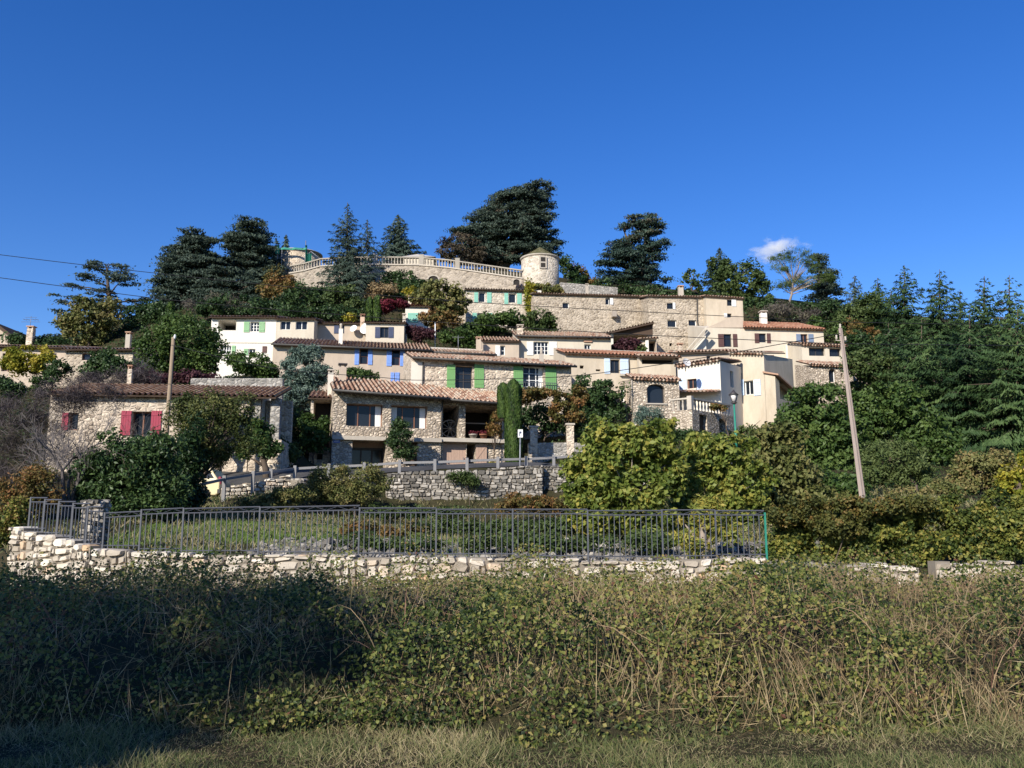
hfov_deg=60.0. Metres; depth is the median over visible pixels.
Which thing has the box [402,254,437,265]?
pavilion
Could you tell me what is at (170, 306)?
cypress
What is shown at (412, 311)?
house
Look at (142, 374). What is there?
shrub
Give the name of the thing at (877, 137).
sky
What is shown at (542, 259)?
window
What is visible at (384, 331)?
window
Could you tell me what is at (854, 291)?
fir tree
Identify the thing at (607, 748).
grass
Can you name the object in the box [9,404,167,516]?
bare tree
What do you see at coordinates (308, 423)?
tree
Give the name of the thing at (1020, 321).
fir tree
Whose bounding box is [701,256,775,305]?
oak tree
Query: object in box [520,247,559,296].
round tower
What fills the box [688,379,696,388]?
window
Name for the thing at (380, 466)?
undergrowth
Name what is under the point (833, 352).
window
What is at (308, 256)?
scaffolding
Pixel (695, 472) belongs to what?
hedge
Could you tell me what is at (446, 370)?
stone house
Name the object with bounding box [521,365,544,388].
window
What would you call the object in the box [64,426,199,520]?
laurel
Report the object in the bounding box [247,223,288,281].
fir tree
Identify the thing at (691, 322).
window
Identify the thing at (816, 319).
shrub
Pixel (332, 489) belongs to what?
bush
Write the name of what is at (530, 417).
vine
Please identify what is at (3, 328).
slate house
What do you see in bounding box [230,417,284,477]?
tree
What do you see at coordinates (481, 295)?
window
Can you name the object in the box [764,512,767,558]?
green post
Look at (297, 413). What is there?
shrub
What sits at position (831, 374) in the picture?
window
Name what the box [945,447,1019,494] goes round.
shrub
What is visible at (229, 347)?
window
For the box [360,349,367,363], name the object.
window
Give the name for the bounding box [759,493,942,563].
creeper
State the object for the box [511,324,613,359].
cottage
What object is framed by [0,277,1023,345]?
overhead wire
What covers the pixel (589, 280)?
tree
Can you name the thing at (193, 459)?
tree
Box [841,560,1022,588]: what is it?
dry stone wall
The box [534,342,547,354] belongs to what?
window
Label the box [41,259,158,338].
cedar tree
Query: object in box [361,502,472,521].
shrub
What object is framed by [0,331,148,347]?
tree
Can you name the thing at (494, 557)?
rubble
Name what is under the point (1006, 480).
shrub
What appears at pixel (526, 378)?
overhead wire
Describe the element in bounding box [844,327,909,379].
tree
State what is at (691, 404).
balustrade
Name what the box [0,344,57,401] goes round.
shrub
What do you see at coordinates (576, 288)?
garden wall
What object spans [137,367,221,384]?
hedge
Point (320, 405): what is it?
gate porch
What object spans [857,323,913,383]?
fir tree
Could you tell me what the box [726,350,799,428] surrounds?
tall house
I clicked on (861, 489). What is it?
utility pole
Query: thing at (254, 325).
window
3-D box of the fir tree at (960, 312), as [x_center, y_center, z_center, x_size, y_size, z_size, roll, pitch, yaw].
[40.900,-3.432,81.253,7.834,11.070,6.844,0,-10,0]
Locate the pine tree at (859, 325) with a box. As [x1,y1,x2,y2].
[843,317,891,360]
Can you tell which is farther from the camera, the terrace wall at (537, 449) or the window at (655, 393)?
the window at (655, 393)
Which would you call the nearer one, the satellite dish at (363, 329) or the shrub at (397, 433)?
the shrub at (397, 433)
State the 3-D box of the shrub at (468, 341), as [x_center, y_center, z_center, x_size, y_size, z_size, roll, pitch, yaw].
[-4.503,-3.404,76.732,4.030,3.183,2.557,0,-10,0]
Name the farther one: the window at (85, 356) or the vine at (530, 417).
the window at (85, 356)
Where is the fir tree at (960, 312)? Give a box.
[946,291,979,345]
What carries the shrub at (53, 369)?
on the ground at (128, 644)
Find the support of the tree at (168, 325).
on the ground at (128, 644)
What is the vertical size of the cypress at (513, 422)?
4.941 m
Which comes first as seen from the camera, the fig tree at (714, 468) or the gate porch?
the fig tree at (714, 468)
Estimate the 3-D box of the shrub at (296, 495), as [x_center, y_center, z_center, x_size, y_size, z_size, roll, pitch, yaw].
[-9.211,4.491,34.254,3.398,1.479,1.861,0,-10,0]
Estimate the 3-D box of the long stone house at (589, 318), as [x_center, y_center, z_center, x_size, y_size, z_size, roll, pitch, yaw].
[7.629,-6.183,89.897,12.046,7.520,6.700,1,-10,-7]
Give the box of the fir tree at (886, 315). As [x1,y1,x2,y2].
[874,289,914,341]
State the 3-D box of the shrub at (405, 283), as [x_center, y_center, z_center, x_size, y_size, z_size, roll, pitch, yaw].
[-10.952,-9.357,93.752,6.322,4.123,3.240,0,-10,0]
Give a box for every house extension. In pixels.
[274,317,322,339]
[317,321,365,341]
[786,342,847,386]
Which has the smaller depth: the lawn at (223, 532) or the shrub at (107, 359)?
the lawn at (223, 532)
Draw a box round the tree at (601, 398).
[564,373,632,434]
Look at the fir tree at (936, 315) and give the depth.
77.68 m
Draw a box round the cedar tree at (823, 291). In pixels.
[800,252,847,306]
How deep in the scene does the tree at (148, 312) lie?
91.75 m
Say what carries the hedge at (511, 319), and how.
on the ground at (128, 644)
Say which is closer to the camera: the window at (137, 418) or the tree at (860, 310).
the window at (137, 418)
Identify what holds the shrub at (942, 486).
on the ground at (128, 644)
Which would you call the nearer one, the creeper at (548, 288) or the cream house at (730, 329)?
the cream house at (730, 329)
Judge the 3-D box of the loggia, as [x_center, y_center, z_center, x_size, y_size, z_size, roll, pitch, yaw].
[-2.604,3.373,53.399,4.224,7.316,5.121,3,-10,-15]
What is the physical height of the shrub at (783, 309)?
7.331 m
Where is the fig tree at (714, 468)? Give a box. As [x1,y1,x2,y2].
[665,430,781,529]
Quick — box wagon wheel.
[443,420,455,437]
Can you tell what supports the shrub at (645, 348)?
on the ground at (128, 644)
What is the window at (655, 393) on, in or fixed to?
in the arched house at (651, 390)
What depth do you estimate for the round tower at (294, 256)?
102.49 m
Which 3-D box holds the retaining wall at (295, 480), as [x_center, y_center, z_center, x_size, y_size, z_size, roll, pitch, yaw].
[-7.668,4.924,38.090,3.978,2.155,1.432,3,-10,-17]
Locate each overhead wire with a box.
[0,254,1002,324]
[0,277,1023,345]
[174,333,839,379]
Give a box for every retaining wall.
[290,475,378,496]
[385,465,542,500]
[543,465,647,492]
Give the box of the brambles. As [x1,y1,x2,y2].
[0,541,1023,752]
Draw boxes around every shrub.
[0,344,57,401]
[0,373,136,487]
[0,374,30,425]
[0,460,66,520]
[0,495,34,547]
[28,375,45,414]
[38,357,77,404]
[64,359,168,386]
[76,346,141,378]
[181,291,242,319]
[193,291,281,316]
[219,350,281,377]
[235,481,316,512]
[276,302,365,321]
[280,434,305,465]
[292,406,307,452]
[331,526,687,555]
[335,366,383,380]
[338,518,429,538]
[341,312,356,321]
[361,269,417,297]
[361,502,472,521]
[362,280,398,299]
[381,276,425,300]
[383,416,419,466]
[401,285,416,302]
[405,324,436,343]
[414,515,580,536]
[416,307,463,333]
[437,327,481,348]
[444,470,481,507]
[485,409,503,461]
[494,491,568,518]
[524,307,560,331]
[568,279,713,295]
[594,278,692,294]
[632,404,664,425]
[634,343,647,350]
[672,491,752,558]
[709,403,728,435]
[722,414,801,441]
[743,295,843,322]
[761,300,822,322]
[806,314,846,347]
[813,467,875,498]
[816,380,868,399]
[850,436,946,488]
[870,478,979,497]
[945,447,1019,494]
[992,448,1023,498]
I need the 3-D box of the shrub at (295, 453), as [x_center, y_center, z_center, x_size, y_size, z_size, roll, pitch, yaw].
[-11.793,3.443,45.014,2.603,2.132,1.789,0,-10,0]
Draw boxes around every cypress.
[165,301,175,314]
[365,297,372,320]
[373,295,381,320]
[497,382,506,420]
[503,379,523,461]
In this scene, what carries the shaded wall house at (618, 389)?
on the ground at (128, 644)
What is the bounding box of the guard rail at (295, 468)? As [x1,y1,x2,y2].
[199,455,572,501]
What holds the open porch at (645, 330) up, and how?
on the ground at (128, 644)
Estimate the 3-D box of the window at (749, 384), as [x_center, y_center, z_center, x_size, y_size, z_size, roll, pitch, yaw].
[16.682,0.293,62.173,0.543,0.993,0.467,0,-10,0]
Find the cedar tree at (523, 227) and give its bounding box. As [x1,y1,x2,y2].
[443,178,568,270]
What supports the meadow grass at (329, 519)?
on the ground at (128, 644)
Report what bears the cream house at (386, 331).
on the ground at (128, 644)
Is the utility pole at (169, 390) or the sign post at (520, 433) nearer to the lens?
the utility pole at (169, 390)
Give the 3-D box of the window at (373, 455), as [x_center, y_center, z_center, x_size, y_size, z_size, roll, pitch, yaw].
[-8.399,4.454,51.122,1.916,1.530,0.633,0,-10,0]
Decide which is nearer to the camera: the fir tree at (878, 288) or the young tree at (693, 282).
the fir tree at (878, 288)
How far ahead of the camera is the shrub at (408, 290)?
88.67 m
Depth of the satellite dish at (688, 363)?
58.03 m
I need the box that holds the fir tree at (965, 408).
[914,314,1023,455]
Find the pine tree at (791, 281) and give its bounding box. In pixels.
[768,246,837,301]
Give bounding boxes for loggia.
[436,386,504,464]
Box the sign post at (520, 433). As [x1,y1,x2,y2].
[518,429,522,465]
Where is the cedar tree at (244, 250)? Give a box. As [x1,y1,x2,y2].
[214,214,289,280]
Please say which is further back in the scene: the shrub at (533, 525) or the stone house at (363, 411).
the stone house at (363, 411)
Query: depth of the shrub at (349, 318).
78.91 m
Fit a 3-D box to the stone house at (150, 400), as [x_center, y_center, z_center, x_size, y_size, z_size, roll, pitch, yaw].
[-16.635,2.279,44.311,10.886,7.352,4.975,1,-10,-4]
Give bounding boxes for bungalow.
[0,319,102,388]
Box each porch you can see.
[308,390,331,465]
[606,321,653,350]
[637,336,658,351]
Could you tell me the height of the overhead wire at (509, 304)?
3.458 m
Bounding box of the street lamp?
[729,390,737,446]
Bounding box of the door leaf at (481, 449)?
[476,444,486,462]
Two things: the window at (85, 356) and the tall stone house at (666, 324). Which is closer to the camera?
the window at (85, 356)
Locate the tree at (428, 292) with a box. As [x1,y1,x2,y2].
[404,278,472,331]
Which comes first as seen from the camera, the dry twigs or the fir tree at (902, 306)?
the dry twigs
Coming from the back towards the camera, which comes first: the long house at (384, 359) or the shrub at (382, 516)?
the long house at (384, 359)
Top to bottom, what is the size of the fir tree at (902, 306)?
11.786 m
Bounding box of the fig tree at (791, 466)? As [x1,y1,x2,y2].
[737,419,849,511]
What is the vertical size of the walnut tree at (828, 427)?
6.864 m
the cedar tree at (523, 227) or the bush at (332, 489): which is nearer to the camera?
the bush at (332, 489)
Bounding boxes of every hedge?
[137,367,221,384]
[460,307,526,335]
[598,446,700,473]
[647,427,703,440]
[750,483,1023,567]
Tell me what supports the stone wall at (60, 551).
on the ground at (128, 644)
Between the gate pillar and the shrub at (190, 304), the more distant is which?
the shrub at (190, 304)
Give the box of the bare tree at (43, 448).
[14,406,88,488]
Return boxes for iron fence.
[27,497,765,560]
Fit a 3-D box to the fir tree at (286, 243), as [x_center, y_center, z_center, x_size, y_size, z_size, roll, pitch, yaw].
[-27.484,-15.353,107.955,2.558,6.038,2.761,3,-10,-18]
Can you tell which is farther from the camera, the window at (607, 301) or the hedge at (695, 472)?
the window at (607, 301)
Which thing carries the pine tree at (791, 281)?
on the ground at (128, 644)
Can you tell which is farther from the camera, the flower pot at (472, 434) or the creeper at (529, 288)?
the creeper at (529, 288)
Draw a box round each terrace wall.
[190,378,283,400]
[528,423,584,462]
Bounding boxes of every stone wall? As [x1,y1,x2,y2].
[7,526,767,589]
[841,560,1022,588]
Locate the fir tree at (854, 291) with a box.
[842,275,863,315]
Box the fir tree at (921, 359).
[872,320,963,430]
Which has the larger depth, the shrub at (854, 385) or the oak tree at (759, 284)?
the oak tree at (759, 284)
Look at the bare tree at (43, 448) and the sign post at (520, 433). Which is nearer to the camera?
the bare tree at (43, 448)
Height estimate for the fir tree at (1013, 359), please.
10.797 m
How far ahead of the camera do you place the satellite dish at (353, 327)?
75.38 m
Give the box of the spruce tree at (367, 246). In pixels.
[351,220,385,263]
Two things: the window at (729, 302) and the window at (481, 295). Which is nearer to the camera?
the window at (729, 302)
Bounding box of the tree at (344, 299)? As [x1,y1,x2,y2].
[320,284,365,309]
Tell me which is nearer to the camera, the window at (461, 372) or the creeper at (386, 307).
the window at (461, 372)
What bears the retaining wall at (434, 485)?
on the ground at (128, 644)
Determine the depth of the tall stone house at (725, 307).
84.36 m
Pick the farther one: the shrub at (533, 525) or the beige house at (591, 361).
the beige house at (591, 361)
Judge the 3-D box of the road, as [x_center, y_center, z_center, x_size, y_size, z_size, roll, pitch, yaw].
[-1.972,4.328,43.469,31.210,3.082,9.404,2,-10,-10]
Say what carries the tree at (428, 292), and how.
on the ground at (128, 644)
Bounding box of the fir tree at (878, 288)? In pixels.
[862,278,895,340]
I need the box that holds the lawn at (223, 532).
[36,517,574,586]
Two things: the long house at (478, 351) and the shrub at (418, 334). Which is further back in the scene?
the shrub at (418, 334)
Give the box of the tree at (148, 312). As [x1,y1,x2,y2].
[51,299,167,347]
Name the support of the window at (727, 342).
in the cream house at (730, 329)
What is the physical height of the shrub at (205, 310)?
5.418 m
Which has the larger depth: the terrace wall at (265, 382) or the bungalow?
the bungalow
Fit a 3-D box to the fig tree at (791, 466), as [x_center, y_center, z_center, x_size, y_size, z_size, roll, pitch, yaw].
[9.559,3.108,30.957,4.327,3.787,2.468,0,-10,0]
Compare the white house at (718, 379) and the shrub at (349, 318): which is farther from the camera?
the shrub at (349, 318)
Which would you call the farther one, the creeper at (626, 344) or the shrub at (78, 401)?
the creeper at (626, 344)
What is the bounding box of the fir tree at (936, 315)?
[901,269,995,393]
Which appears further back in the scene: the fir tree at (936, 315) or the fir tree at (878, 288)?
the fir tree at (878, 288)
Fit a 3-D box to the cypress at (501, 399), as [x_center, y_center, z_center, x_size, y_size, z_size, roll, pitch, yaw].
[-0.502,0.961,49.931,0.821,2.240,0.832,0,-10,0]
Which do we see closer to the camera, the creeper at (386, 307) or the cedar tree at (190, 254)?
the creeper at (386, 307)
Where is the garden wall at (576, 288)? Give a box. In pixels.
[559,282,617,294]
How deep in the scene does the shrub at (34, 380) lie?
55.61 m
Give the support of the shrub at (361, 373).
on the ground at (128, 644)
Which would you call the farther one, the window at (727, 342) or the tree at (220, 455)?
the window at (727, 342)
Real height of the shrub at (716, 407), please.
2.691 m
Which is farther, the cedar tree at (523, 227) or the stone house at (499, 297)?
the cedar tree at (523, 227)
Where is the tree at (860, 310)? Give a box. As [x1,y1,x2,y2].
[821,291,888,342]
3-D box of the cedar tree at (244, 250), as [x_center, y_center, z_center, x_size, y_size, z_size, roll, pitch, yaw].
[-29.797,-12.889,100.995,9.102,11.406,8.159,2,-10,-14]
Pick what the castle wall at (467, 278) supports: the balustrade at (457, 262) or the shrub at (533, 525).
the balustrade at (457, 262)
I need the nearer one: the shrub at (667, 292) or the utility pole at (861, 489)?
the utility pole at (861, 489)
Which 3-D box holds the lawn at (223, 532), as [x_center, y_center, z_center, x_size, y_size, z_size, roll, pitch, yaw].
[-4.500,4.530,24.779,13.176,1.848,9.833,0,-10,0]
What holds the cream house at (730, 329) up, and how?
on the ground at (128, 644)
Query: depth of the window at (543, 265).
93.26 m
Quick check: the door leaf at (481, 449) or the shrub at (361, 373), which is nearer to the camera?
the door leaf at (481, 449)
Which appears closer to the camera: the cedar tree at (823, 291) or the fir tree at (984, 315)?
the fir tree at (984, 315)
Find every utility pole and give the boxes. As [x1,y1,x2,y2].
[164,334,175,434]
[835,324,865,497]
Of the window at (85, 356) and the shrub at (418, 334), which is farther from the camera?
the shrub at (418, 334)
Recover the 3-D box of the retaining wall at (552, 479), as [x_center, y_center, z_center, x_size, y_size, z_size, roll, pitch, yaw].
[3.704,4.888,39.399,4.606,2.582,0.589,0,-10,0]
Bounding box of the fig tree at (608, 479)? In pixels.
[556,413,691,541]
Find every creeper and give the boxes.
[186,396,241,471]
[379,297,410,320]
[523,277,536,315]
[523,282,564,292]
[611,337,643,350]
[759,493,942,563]
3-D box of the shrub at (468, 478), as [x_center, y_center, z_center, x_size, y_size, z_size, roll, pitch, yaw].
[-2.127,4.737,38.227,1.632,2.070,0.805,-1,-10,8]
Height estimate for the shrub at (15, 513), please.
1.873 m
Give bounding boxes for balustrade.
[290,254,522,276]
[670,396,731,414]
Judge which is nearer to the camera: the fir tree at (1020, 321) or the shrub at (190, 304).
the fir tree at (1020, 321)
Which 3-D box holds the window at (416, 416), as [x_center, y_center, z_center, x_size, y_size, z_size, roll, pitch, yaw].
[-5.988,1.958,51.145,2.034,1.289,0.590,0,-10,0]
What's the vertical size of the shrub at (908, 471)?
2.994 m
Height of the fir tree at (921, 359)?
10.793 m
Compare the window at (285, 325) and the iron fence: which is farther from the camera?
the window at (285, 325)
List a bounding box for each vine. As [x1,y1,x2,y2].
[522,384,590,426]
[522,402,586,442]
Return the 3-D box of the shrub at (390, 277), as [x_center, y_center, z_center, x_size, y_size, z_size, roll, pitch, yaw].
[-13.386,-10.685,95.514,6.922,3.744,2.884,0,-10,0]
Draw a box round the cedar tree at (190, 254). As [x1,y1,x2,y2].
[139,226,230,319]
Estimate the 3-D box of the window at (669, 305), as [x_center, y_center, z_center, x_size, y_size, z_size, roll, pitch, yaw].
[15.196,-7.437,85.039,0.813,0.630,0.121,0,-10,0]
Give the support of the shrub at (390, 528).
on the ground at (128, 644)
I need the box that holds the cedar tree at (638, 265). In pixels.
[593,212,680,288]
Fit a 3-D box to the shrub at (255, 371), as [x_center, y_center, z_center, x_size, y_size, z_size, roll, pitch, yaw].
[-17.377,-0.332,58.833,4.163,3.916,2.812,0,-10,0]
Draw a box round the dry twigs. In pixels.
[0,559,1023,735]
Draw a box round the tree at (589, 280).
[572,263,599,285]
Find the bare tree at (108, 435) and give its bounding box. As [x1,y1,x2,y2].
[40,409,154,475]
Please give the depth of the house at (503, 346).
70.47 m
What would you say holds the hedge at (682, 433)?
on the ground at (128, 644)
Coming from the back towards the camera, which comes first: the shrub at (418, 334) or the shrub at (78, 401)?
the shrub at (418, 334)
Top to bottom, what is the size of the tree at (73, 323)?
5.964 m
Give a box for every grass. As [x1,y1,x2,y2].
[0,481,998,558]
[0,656,1023,767]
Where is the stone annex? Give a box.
[61,331,158,387]
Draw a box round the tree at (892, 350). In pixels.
[880,335,946,410]
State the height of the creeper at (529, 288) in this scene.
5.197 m
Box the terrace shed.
[635,353,679,375]
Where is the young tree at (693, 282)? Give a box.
[680,268,704,292]
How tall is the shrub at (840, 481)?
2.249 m
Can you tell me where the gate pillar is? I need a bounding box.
[79,499,111,547]
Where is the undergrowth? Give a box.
[0,286,1017,551]
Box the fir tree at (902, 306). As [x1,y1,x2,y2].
[873,265,948,367]
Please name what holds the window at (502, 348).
in the house at (503, 346)
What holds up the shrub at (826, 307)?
on the ground at (128, 644)
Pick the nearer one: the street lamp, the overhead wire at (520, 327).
the overhead wire at (520, 327)
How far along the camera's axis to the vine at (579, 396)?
52.64 m
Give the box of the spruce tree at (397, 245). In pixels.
[371,215,426,263]
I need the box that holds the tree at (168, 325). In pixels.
[131,308,229,384]
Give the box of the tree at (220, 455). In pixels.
[158,384,268,479]
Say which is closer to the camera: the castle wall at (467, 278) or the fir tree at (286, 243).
the castle wall at (467, 278)
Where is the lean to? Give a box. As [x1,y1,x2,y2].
[687,326,707,349]
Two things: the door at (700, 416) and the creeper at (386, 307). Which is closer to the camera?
the door at (700, 416)
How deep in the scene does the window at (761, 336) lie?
77.94 m
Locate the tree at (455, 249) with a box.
[434,231,488,269]
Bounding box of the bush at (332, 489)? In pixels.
[302,461,395,516]
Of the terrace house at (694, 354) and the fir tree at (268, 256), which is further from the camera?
the fir tree at (268, 256)
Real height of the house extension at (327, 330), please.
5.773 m
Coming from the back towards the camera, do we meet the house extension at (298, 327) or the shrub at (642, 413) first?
the house extension at (298, 327)
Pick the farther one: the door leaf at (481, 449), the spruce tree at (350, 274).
the spruce tree at (350, 274)
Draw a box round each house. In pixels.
[0,324,25,343]
[45,365,293,471]
[208,315,285,377]
[271,323,431,391]
[327,363,449,469]
[360,313,407,342]
[403,348,576,438]
[405,296,430,329]
[424,336,496,356]
[464,287,526,330]
[481,336,520,357]
[528,283,643,331]
[553,348,681,387]
[579,387,626,434]
[620,373,681,427]
[638,285,703,353]
[667,343,736,362]
[674,357,743,429]
[688,310,825,357]
[699,295,744,325]
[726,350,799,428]
[795,360,852,407]
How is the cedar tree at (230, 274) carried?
on the ground at (128, 644)
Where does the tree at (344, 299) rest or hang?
on the ground at (128, 644)
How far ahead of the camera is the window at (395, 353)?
66.00 m
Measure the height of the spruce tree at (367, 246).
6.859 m
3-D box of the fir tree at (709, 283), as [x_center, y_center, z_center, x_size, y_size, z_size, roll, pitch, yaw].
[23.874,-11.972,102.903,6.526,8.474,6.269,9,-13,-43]
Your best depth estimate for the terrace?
54.42 m
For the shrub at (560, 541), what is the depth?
21.86 m
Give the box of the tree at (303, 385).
[278,343,334,411]
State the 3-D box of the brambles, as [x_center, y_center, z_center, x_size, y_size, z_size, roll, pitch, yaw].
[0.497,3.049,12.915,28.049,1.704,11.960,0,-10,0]
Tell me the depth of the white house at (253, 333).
74.69 m
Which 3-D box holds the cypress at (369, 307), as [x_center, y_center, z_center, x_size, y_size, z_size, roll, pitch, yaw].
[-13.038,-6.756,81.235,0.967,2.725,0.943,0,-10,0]
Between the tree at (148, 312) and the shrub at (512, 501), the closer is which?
the shrub at (512, 501)
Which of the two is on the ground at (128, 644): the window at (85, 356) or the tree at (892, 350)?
the tree at (892, 350)
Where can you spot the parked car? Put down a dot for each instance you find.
(214, 488)
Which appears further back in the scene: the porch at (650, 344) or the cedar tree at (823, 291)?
the cedar tree at (823, 291)
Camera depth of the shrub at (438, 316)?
80.71 m
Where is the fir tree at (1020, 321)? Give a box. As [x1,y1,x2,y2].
[998,317,1023,404]
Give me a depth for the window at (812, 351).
74.79 m
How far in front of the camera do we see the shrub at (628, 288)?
99.80 m
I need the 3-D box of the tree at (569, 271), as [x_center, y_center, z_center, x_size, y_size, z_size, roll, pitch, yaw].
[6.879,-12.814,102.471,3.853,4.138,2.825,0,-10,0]
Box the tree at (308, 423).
[297,412,332,463]
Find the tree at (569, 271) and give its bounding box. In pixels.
[559,255,586,283]
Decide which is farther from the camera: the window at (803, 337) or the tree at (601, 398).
the window at (803, 337)
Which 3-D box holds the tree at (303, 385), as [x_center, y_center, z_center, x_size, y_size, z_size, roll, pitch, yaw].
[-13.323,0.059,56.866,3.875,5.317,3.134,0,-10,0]
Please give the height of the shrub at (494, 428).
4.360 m
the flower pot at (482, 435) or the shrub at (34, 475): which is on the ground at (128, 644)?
the shrub at (34, 475)
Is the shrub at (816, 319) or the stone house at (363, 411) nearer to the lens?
the stone house at (363, 411)
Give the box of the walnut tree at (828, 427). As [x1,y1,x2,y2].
[764,380,874,470]
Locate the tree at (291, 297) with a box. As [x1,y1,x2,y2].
[257,278,336,314]
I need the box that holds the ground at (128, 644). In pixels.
[0,268,1023,767]
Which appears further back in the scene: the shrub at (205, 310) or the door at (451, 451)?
the shrub at (205, 310)
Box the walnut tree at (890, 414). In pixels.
[841,380,969,466]
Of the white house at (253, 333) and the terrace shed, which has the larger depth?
the white house at (253, 333)
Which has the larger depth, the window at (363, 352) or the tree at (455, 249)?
the tree at (455, 249)
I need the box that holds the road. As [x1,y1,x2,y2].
[126,462,731,497]
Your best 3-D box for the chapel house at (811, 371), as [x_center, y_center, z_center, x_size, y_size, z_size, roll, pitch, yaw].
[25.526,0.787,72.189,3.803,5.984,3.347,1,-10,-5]
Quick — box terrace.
[670,410,733,436]
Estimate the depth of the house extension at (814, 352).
74.67 m
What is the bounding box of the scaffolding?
[275,241,318,276]
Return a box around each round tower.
[276,247,322,280]
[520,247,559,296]
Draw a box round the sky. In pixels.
[0,0,1023,337]
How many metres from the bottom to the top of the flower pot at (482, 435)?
0.546 m
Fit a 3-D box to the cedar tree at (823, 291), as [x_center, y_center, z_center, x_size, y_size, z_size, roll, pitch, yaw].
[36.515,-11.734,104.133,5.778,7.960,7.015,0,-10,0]
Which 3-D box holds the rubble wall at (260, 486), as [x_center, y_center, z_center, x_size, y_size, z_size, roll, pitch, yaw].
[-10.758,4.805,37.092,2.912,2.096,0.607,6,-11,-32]
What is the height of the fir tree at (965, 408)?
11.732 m
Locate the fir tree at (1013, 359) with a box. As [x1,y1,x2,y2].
[953,310,1023,460]
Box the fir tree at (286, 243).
[280,235,289,247]
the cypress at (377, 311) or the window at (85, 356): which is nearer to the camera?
the window at (85, 356)
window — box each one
[70,413,77,429]
[83,354,89,359]
[132,412,150,436]
[221,346,230,353]
[251,322,258,331]
[281,321,290,329]
[296,321,306,329]
[346,404,381,426]
[352,448,382,467]
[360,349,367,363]
[380,327,388,337]
[391,406,425,428]
[392,350,399,365]
[453,362,474,389]
[479,293,484,301]
[500,346,504,354]
[509,294,515,302]
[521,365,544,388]
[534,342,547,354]
[539,256,546,262]
[539,262,546,268]
[605,299,609,304]
[610,360,618,372]
[645,385,666,404]
[666,320,677,327]
[667,303,672,308]
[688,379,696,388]
[689,320,695,325]
[724,334,730,346]
[727,299,731,305]
[745,381,753,394]
[759,334,765,341]
[801,334,806,341]
[809,348,823,355]
[829,349,839,356]
[829,369,834,381]
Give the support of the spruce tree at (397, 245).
on the ground at (128, 644)
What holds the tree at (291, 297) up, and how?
on the ground at (128, 644)
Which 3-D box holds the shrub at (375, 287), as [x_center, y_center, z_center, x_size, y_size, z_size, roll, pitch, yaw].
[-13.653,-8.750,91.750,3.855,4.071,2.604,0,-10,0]
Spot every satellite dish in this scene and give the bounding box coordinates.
[350,325,356,332]
[360,323,365,333]
[683,358,690,370]
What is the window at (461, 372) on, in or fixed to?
in the stone house at (446, 370)
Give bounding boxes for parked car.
[201,468,229,495]
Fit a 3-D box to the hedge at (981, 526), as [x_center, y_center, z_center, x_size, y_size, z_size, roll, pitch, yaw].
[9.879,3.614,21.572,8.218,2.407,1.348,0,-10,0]
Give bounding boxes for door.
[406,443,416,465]
[443,443,465,464]
[699,415,703,432]
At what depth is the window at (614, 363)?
63.30 m
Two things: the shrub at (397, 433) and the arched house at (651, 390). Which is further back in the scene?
the arched house at (651, 390)
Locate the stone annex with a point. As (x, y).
(76, 357)
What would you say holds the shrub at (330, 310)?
on the ground at (128, 644)
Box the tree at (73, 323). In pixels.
[52,294,124,345]
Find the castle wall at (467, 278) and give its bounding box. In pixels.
[289,263,522,322]
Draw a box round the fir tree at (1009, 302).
[974,275,1023,406]
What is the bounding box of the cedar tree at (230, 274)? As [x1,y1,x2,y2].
[183,264,271,307]
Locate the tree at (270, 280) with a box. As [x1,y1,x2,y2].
[255,263,304,301]
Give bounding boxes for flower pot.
[469,430,477,437]
[478,429,489,438]
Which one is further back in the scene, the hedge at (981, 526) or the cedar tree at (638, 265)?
the cedar tree at (638, 265)
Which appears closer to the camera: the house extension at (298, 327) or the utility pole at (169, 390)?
the utility pole at (169, 390)
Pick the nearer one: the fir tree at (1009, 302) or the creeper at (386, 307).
the fir tree at (1009, 302)
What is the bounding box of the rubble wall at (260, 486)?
[218,475,290,497]
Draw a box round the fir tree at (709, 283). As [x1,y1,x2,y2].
[700,247,732,292]
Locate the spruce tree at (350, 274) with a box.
[302,202,384,303]
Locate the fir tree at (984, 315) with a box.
[938,276,1012,399]
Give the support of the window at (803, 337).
in the cream house at (730, 329)
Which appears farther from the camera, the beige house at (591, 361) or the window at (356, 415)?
the beige house at (591, 361)
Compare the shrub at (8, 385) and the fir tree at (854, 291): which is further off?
the fir tree at (854, 291)
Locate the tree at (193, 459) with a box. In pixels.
[164,409,212,517]
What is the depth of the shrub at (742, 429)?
55.20 m
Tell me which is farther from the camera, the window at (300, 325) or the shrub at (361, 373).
the window at (300, 325)
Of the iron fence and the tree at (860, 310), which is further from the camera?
the tree at (860, 310)
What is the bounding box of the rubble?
[247,536,884,570]
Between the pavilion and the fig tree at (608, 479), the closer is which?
the fig tree at (608, 479)
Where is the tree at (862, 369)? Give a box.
[838,345,914,397]

